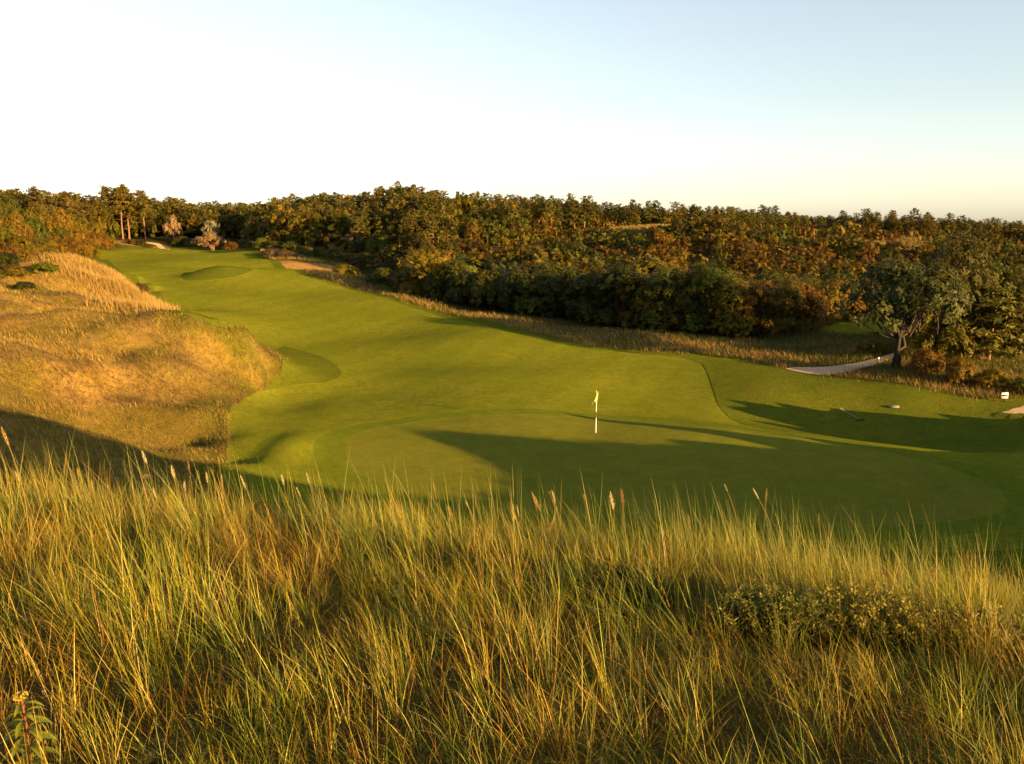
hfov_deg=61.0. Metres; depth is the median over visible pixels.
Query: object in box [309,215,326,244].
broadleaf tree
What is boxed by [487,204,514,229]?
broadleaf tree
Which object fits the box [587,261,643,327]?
broadleaf tree
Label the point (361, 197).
pine tree
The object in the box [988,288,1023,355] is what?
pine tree
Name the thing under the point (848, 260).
distant scrub
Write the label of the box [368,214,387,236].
pine tree
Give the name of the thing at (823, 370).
sand path
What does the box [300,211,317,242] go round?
broadleaf tree
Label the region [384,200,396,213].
pine tree
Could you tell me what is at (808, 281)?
shrub
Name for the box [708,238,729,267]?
broadleaf tree
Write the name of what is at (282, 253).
shrub
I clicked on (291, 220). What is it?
broadleaf tree
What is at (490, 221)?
broadleaf tree
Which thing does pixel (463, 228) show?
broadleaf tree
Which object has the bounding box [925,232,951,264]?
broadleaf tree
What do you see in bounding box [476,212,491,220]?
broadleaf tree
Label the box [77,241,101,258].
shrub
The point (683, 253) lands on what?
broadleaf tree
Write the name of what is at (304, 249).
shrub
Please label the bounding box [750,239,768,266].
broadleaf tree
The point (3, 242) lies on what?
shrub
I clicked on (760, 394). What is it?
mown rough
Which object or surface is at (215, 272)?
mound turf
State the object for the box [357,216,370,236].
pine tree
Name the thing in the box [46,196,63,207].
pine tree
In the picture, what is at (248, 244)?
shrub
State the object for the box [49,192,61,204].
pine tree
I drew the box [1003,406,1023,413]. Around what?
sand patch
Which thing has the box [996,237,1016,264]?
broadleaf tree
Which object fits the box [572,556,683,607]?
bush
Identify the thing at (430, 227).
tree
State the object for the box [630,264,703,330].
broadleaf tree
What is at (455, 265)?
broadleaf tree
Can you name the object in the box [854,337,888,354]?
shrub
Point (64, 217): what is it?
shrub
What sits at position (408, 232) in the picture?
pine tree
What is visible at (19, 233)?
shrub
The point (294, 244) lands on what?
shrub
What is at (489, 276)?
shrub
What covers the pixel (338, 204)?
pine tree
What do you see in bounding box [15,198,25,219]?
pine tree
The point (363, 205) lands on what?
pine tree
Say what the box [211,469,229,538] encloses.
grass seed head
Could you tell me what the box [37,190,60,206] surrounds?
pine tree
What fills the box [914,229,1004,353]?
broadleaf tree
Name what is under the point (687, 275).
broadleaf tree
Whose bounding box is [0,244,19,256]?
shrub
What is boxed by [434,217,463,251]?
tree
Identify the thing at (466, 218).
broadleaf tree
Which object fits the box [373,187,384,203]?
pine tree
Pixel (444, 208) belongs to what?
pine tree
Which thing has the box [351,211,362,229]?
pine tree
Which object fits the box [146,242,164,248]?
sand path
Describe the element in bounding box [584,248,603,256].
broadleaf tree
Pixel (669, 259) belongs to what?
broadleaf tree
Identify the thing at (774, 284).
shrub
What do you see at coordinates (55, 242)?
shrub
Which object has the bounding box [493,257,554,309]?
broadleaf tree
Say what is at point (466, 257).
shrub
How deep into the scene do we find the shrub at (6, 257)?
83.00 m
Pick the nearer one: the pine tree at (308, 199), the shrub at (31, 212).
the shrub at (31, 212)
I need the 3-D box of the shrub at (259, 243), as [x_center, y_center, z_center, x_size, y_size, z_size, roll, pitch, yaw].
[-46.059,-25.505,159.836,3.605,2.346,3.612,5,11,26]
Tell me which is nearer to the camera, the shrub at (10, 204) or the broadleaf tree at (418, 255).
the broadleaf tree at (418, 255)
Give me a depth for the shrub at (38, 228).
131.39 m
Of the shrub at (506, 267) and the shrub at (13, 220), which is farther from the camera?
the shrub at (13, 220)
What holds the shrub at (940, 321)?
on the terrain at (176, 421)
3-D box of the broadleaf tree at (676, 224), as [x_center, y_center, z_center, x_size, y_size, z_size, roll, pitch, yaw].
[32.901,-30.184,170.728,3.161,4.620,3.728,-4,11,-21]
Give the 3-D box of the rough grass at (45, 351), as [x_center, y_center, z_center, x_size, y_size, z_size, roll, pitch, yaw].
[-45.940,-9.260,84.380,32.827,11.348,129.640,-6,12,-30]
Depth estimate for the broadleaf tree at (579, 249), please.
142.19 m
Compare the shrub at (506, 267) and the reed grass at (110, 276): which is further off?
the shrub at (506, 267)
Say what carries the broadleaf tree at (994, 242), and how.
on the terrain at (176, 421)
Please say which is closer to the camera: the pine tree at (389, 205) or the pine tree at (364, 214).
the pine tree at (364, 214)
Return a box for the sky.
[0,0,1023,224]
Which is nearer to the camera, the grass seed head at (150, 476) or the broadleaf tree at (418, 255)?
the grass seed head at (150, 476)
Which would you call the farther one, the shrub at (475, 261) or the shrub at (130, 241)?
the shrub at (130, 241)
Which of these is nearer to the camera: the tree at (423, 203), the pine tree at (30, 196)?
the tree at (423, 203)
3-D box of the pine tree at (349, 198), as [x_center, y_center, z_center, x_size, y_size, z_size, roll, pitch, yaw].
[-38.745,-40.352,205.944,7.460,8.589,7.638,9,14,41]
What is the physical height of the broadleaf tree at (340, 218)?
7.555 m
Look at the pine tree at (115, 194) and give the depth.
200.16 m
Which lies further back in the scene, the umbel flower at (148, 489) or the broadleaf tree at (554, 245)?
the broadleaf tree at (554, 245)
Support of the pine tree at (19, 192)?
on the terrain at (176, 421)
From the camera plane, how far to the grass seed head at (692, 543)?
6.28 m
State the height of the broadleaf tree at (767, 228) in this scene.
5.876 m
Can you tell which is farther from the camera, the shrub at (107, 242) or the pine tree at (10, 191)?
the pine tree at (10, 191)
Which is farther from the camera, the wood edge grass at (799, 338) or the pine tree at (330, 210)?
the pine tree at (330, 210)
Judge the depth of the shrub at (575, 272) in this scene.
90.84 m
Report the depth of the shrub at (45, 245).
110.33 m
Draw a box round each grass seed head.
[1,426,28,557]
[15,471,37,540]
[141,450,153,522]
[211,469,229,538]
[240,476,264,552]
[306,472,322,539]
[433,482,441,544]
[447,507,453,529]
[533,494,549,551]
[546,522,557,552]
[549,491,565,543]
[552,491,561,547]
[583,494,592,539]
[610,492,614,559]
[619,489,626,555]
[688,515,695,582]
[757,490,767,578]
[921,566,937,598]
[986,601,991,648]
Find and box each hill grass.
[609,223,669,229]
[862,236,932,250]
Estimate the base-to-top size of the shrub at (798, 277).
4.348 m
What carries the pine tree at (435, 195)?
on the terrain at (176, 421)
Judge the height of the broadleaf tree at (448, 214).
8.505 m
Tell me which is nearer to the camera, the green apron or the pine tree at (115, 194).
the green apron
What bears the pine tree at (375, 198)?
on the terrain at (176, 421)
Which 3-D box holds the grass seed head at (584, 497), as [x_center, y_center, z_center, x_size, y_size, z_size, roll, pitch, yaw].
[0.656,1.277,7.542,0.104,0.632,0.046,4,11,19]
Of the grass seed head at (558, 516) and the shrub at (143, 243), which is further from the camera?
the shrub at (143, 243)
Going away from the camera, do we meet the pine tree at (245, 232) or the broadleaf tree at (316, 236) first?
the broadleaf tree at (316, 236)
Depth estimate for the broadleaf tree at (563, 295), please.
86.99 m
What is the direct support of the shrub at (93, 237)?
on the terrain at (176, 421)
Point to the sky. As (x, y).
(812, 108)
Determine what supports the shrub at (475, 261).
on the terrain at (176, 421)
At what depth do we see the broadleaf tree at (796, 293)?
76.59 m
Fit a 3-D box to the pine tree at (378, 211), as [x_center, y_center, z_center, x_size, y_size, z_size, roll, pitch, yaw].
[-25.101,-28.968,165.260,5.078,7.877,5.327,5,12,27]
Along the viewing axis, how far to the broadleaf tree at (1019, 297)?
64.58 m
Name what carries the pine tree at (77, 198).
on the terrain at (176, 421)
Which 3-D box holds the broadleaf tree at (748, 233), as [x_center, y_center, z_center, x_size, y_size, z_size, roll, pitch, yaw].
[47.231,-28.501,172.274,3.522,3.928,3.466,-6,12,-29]
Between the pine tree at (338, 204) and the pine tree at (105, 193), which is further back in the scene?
the pine tree at (105, 193)
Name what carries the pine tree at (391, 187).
on the terrain at (176, 421)
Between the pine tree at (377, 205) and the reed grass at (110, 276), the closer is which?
the reed grass at (110, 276)
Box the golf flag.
[592,391,598,432]
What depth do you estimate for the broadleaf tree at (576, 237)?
161.83 m
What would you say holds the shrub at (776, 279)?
on the terrain at (176, 421)
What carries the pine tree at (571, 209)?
on the terrain at (176, 421)
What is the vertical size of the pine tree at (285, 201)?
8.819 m
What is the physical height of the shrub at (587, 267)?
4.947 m
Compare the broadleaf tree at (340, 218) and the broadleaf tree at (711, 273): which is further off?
the broadleaf tree at (340, 218)
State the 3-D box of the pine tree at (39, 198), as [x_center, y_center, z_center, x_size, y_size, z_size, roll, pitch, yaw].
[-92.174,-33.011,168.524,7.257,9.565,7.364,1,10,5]
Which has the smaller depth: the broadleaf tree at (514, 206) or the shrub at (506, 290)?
the shrub at (506, 290)
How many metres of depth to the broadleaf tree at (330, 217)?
167.65 m
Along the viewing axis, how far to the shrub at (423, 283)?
102.13 m
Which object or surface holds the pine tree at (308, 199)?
on the terrain at (176, 421)
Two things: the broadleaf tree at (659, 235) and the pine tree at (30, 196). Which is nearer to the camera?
the broadleaf tree at (659, 235)
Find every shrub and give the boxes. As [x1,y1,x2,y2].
[0,194,27,218]
[0,210,34,234]
[0,221,17,246]
[0,240,8,247]
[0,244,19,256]
[0,252,18,268]
[0,264,31,276]
[0,269,6,277]
[5,227,24,241]
[7,235,43,253]
[12,281,36,289]
[14,248,43,259]
[15,228,34,241]
[20,202,56,221]
[21,215,50,239]
[28,261,59,272]
[32,235,56,250]
[32,239,60,252]
[34,210,67,236]
[38,249,61,257]
[46,225,73,237]
[46,234,68,254]
[48,207,79,236]
[62,235,93,255]
[64,223,89,242]
[64,244,81,256]
[75,216,94,232]
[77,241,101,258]
[78,228,103,248]
[89,222,107,235]
[95,232,113,248]
[104,236,117,246]
[122,239,136,243]
[134,241,147,245]
[134,284,150,291]
[171,236,189,245]
[222,241,238,248]
[242,240,255,248]
[252,237,270,248]
[259,248,280,255]
[265,240,284,248]
[272,250,297,257]
[281,241,300,251]
[294,245,312,255]
[304,246,327,257]
[320,247,342,259]
[331,264,358,275]
[333,251,356,263]
[347,240,366,255]
[351,251,378,267]
[362,233,384,256]
[364,267,395,283]
[366,261,399,274]
[378,236,405,256]
[388,265,426,295]
[422,272,444,294]
[433,254,482,288]
[437,265,479,292]
[439,268,487,304]
[464,257,483,273]
[464,268,509,303]
[467,254,507,273]
[468,269,517,308]
[482,260,504,268]
[487,265,548,312]
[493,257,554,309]
[495,261,518,272]
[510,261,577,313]
[537,266,590,313]
[577,257,606,274]
[581,259,607,271]
[609,290,651,321]
[621,258,643,274]
[621,277,684,321]
[625,271,685,314]
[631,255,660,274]
[647,261,668,275]
[723,299,771,324]
[740,278,765,288]
[748,268,799,281]
[765,277,800,284]
[770,278,807,287]
[772,280,830,329]
[784,274,805,282]
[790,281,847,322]
[792,276,823,289]
[799,273,821,283]
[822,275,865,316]
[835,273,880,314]
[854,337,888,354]
[901,309,960,345]
[905,303,982,340]
[907,347,945,374]
[944,356,977,384]
[972,368,1013,389]
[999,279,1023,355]
[1009,376,1023,391]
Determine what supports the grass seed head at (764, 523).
on the terrain at (176, 421)
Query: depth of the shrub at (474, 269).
100.18 m
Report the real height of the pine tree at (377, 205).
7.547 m
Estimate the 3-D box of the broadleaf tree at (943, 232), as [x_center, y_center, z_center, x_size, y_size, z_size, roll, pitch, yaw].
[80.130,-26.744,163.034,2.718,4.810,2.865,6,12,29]
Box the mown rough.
[86,246,1023,574]
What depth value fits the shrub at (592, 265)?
99.85 m
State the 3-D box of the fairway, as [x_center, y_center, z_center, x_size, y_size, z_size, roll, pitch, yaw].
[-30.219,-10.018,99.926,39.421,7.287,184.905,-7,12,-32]
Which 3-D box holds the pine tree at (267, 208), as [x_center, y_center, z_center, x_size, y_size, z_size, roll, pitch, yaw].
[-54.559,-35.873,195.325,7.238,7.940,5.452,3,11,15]
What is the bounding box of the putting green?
[345,414,1007,527]
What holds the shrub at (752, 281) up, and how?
on the terrain at (176, 421)
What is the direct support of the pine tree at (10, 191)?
on the terrain at (176, 421)
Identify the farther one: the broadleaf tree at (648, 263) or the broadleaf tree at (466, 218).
the broadleaf tree at (466, 218)
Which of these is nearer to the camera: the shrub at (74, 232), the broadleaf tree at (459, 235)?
the shrub at (74, 232)
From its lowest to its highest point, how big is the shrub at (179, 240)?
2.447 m
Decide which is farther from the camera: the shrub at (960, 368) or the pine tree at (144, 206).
the pine tree at (144, 206)
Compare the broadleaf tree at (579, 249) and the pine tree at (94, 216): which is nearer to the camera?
the broadleaf tree at (579, 249)
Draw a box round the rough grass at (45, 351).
[0,256,295,502]
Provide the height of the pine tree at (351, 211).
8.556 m
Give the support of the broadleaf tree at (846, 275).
on the terrain at (176, 421)
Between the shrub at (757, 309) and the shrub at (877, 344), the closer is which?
the shrub at (877, 344)
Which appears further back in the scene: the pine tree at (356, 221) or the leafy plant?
the pine tree at (356, 221)
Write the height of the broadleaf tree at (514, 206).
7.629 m
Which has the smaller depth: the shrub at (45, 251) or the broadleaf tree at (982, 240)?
the shrub at (45, 251)
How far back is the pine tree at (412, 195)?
196.93 m
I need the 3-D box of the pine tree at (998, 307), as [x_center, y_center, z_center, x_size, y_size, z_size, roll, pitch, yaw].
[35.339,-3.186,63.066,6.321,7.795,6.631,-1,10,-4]
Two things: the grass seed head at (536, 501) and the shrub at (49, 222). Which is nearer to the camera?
the grass seed head at (536, 501)
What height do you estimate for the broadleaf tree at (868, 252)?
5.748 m
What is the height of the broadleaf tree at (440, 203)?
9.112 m
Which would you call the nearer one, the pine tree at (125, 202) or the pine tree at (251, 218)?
the pine tree at (251, 218)
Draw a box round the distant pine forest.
[0,181,1023,235]
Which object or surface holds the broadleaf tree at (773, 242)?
on the terrain at (176, 421)
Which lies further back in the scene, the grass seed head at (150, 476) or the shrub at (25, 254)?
the shrub at (25, 254)
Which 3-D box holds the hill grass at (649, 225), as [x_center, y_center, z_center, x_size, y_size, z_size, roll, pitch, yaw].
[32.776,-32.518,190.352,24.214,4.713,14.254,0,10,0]
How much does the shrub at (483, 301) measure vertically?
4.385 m
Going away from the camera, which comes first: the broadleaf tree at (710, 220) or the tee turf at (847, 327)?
the tee turf at (847, 327)
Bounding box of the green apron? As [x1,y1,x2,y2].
[313,408,1023,540]
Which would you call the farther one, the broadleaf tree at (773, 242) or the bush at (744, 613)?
the broadleaf tree at (773, 242)
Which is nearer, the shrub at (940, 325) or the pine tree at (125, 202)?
the shrub at (940, 325)
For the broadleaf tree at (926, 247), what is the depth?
158.39 m
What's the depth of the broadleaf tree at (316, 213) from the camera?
173.38 m
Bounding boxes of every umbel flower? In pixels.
[141,474,159,529]
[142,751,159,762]
[325,530,341,546]
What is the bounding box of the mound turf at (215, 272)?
[182,266,251,280]
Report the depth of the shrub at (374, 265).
122.32 m
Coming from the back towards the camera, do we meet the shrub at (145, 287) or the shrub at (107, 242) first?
the shrub at (107, 242)
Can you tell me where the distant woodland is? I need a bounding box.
[1,191,1023,249]
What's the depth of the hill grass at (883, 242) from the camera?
181.02 m
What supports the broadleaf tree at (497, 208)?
on the terrain at (176, 421)
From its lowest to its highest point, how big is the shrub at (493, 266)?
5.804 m
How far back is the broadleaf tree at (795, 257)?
142.11 m
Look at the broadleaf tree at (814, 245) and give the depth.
147.22 m
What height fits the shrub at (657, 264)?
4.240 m
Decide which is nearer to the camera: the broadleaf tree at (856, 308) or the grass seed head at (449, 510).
the grass seed head at (449, 510)
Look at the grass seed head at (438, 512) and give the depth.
6.88 m
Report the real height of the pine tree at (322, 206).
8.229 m
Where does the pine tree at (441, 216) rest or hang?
on the terrain at (176, 421)
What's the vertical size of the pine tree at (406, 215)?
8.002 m
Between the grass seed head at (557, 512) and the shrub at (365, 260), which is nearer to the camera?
the grass seed head at (557, 512)
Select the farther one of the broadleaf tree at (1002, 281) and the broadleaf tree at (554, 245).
the broadleaf tree at (554, 245)
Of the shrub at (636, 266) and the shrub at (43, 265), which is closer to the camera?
the shrub at (43, 265)
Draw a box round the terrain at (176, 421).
[0,221,1023,763]
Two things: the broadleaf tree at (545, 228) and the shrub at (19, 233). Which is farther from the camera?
the broadleaf tree at (545, 228)
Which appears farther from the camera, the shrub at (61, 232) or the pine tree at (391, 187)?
the pine tree at (391, 187)
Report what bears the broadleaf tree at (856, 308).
on the terrain at (176, 421)
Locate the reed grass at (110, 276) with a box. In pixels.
[30,250,180,314]
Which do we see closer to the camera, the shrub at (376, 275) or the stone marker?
the stone marker
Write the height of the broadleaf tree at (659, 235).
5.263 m
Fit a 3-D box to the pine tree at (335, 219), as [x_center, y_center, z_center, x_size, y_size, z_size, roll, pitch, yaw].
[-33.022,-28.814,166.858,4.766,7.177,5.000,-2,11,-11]
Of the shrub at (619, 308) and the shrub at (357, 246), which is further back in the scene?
the shrub at (357, 246)
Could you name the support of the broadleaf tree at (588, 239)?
on the terrain at (176, 421)
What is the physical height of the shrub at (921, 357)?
2.039 m
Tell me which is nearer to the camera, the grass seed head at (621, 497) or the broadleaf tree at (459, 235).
the grass seed head at (621, 497)
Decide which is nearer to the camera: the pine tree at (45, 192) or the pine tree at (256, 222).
the pine tree at (45, 192)
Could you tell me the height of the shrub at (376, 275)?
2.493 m
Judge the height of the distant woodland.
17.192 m
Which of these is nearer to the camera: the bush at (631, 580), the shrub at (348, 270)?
the bush at (631, 580)
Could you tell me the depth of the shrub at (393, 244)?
143.40 m
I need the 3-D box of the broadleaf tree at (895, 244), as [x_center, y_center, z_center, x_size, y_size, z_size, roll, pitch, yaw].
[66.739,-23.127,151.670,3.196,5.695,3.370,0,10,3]
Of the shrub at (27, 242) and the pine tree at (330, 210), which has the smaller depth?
the shrub at (27, 242)
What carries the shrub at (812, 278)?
on the terrain at (176, 421)
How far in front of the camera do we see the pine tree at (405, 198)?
198.14 m
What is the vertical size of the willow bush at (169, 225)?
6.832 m
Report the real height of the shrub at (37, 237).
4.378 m
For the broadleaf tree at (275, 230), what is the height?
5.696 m
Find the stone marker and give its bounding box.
[888,405,899,407]
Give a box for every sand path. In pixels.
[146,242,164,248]
[786,353,893,374]
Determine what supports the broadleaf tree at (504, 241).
on the terrain at (176, 421)
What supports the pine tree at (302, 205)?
on the terrain at (176, 421)
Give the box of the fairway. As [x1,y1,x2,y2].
[95,249,1023,551]
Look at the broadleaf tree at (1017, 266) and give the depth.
98.41 m
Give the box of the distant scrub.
[96,212,1023,284]
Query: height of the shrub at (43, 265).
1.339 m
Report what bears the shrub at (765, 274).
on the terrain at (176, 421)
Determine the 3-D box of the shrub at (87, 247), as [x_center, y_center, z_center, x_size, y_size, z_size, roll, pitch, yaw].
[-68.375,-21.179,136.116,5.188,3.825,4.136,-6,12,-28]
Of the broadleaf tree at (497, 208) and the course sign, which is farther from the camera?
the broadleaf tree at (497, 208)
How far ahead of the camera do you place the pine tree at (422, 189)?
209.59 m
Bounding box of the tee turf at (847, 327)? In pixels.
[819,321,905,334]
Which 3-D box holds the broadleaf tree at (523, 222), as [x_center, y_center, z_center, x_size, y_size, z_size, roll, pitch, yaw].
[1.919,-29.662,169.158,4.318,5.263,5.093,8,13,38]
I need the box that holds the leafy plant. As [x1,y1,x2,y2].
[0,691,62,763]
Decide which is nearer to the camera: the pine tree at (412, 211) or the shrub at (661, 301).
the shrub at (661, 301)
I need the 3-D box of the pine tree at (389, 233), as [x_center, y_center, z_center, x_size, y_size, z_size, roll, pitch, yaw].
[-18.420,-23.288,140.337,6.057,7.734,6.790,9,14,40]
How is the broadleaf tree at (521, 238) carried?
on the terrain at (176, 421)
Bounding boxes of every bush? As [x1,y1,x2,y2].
[162,216,181,237]
[190,231,230,249]
[200,220,220,243]
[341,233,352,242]
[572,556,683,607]
[704,578,852,646]
[786,576,974,651]
[915,598,1023,658]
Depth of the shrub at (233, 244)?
173.52 m
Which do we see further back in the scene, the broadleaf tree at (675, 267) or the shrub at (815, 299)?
the broadleaf tree at (675, 267)
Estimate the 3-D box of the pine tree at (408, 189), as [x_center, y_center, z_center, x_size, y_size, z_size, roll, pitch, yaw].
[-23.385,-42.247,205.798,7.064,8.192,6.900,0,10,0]
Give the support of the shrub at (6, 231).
on the terrain at (176, 421)
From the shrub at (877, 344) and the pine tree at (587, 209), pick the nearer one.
the shrub at (877, 344)
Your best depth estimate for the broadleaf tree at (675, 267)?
108.87 m
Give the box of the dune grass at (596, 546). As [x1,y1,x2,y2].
[0,432,1023,763]
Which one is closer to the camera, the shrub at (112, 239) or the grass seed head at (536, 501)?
the grass seed head at (536, 501)
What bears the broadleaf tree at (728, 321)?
on the terrain at (176, 421)
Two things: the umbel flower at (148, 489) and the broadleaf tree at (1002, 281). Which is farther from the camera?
the broadleaf tree at (1002, 281)
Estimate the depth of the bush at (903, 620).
4.92 m
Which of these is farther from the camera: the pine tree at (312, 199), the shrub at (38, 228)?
the pine tree at (312, 199)
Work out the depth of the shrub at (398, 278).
103.09 m
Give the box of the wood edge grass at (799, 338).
[257,247,1023,402]
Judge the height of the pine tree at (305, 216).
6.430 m
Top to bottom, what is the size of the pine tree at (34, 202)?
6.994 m
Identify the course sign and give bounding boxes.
[1001,393,1007,401]
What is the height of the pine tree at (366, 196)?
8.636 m
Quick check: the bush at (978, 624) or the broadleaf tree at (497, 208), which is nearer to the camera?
the bush at (978, 624)
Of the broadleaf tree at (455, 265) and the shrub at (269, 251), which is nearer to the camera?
the broadleaf tree at (455, 265)
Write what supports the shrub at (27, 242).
on the terrain at (176, 421)
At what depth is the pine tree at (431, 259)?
106.40 m
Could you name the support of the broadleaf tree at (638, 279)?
on the terrain at (176, 421)
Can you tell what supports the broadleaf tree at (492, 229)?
on the terrain at (176, 421)
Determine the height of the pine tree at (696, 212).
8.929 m
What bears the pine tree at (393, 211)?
on the terrain at (176, 421)
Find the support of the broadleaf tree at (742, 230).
on the terrain at (176, 421)
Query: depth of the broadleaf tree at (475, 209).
176.66 m
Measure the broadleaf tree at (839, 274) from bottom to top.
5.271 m
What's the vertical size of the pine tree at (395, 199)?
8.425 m
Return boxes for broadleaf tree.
[263,219,287,241]
[270,208,298,242]
[272,224,295,241]
[284,213,311,243]
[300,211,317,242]
[304,229,323,247]
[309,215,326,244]
[311,212,326,221]
[318,212,340,238]
[322,212,351,243]
[339,208,352,218]
[397,244,450,297]
[423,259,473,300]
[426,249,455,263]
[432,199,444,211]
[433,213,459,224]
[435,208,458,225]
[443,200,462,218]
[450,227,464,239]
[458,214,471,237]
[459,224,483,242]
[462,225,485,248]
[464,216,485,245]
[465,204,483,217]
[468,210,489,220]
[475,220,502,246]
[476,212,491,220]
[478,219,498,245]
[484,211,500,235]
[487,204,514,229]
[487,207,505,218]
[487,224,509,245]
[492,215,512,240]
[495,200,517,233]
[496,235,516,250]
[500,199,518,231]
[508,221,533,255]
[509,217,531,238]
[512,269,569,314]
[535,272,596,319]
[537,224,553,239]
[544,240,561,251]
[558,236,571,249]
[564,269,617,323]
[568,227,583,249]
[573,239,586,254]
[583,234,594,246]
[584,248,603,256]
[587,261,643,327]
[613,272,672,327]
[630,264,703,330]
[642,225,659,250]
[647,228,672,254]
[656,261,725,332]
[657,232,675,252]
[660,254,678,265]
[663,262,684,272]
[668,247,690,266]
[671,217,688,236]
[674,236,690,249]
[676,259,747,333]
[706,275,770,337]
[707,218,718,230]
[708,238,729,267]
[709,214,728,234]
[724,279,789,336]
[734,240,757,266]
[735,219,750,242]
[744,229,758,242]
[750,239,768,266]
[753,279,814,333]
[761,222,777,246]
[767,233,778,249]
[787,252,805,264]
[807,238,831,260]
[826,267,844,281]
[827,270,853,279]
[836,254,975,369]
[858,238,879,266]
[881,246,903,262]
[885,234,903,261]
[901,263,976,359]
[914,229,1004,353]
[918,233,940,254]
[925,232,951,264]
[927,253,943,264]
[933,227,945,248]
[967,259,1023,350]
[979,234,999,255]
[984,230,1004,258]
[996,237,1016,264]
[1001,264,1023,280]
[1013,274,1023,350]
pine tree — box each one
[3,188,24,198]
[5,189,26,203]
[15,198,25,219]
[20,187,57,219]
[21,185,41,209]
[27,200,37,208]
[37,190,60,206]
[38,206,54,215]
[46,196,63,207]
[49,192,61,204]
[54,192,84,217]
[65,208,78,224]
[71,193,82,210]
[77,204,97,231]
[78,201,102,227]
[96,185,114,205]
[105,186,137,238]
[110,184,140,238]
[131,190,155,238]
[237,217,260,240]
[238,222,256,241]
[244,209,261,225]
[245,217,260,241]
[258,205,273,216]
[271,210,299,236]
[275,199,291,207]
[295,204,308,229]
[295,207,307,243]
[297,212,314,236]
[300,197,324,205]
[306,196,322,210]
[317,205,333,217]
[322,206,337,218]
[328,213,349,240]
[334,201,346,210]
[342,202,355,215]
[344,194,358,207]
[348,216,367,240]
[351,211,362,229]
[354,194,371,210]
[356,202,372,211]
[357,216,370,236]
[358,212,375,236]
[360,194,376,207]
[365,211,386,232]
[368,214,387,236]
[369,195,381,204]
[370,209,388,234]
[371,202,383,210]
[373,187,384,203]
[379,192,400,208]
[379,214,403,246]
[380,194,406,211]
[381,196,388,206]
[381,208,400,232]
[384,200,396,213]
[386,186,396,195]
[396,218,422,264]
[397,212,415,240]
[398,201,415,214]
[399,195,409,204]
[405,187,419,198]
[405,208,429,222]
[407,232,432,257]
[408,194,421,201]
[409,184,417,196]
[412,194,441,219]
[415,213,438,243]
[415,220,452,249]
[418,186,426,193]
[425,250,443,270]
[430,191,440,203]
[431,196,444,208]
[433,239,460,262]
[434,205,447,214]
[434,212,447,223]
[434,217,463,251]
[437,198,452,210]
[438,190,449,199]
[564,201,584,228]
[577,198,594,226]
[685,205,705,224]
[953,284,1023,361]
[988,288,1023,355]
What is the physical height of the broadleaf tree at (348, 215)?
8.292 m
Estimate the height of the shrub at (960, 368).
2.121 m
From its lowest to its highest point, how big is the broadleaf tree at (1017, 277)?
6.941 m
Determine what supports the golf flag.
on the putting green
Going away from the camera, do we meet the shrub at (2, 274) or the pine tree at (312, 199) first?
the shrub at (2, 274)
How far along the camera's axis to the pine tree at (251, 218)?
183.91 m
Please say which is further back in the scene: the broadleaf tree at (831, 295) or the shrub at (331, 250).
the shrub at (331, 250)
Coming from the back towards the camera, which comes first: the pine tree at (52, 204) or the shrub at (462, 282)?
the pine tree at (52, 204)
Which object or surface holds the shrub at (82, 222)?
on the terrain at (176, 421)
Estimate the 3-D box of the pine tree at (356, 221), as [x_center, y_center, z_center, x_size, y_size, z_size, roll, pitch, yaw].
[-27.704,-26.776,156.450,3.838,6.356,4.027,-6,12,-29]
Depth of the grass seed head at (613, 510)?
7.31 m
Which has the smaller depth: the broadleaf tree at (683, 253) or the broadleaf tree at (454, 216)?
the broadleaf tree at (683, 253)
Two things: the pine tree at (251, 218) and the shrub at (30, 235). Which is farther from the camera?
the pine tree at (251, 218)
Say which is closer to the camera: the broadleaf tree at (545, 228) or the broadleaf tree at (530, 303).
the broadleaf tree at (530, 303)
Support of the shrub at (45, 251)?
on the terrain at (176, 421)
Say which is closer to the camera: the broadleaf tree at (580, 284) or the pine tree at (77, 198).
the broadleaf tree at (580, 284)
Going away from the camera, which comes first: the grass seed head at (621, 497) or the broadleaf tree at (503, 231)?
the grass seed head at (621, 497)
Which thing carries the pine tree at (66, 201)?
on the terrain at (176, 421)
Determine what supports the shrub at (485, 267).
on the terrain at (176, 421)
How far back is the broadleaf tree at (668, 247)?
158.90 m
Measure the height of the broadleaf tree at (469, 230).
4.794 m
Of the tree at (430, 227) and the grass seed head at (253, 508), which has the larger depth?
the tree at (430, 227)
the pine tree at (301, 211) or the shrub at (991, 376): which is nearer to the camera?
the shrub at (991, 376)
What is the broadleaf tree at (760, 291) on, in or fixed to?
on the terrain at (176, 421)
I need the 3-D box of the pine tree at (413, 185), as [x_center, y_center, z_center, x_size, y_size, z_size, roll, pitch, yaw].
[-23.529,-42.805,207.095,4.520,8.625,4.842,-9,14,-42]

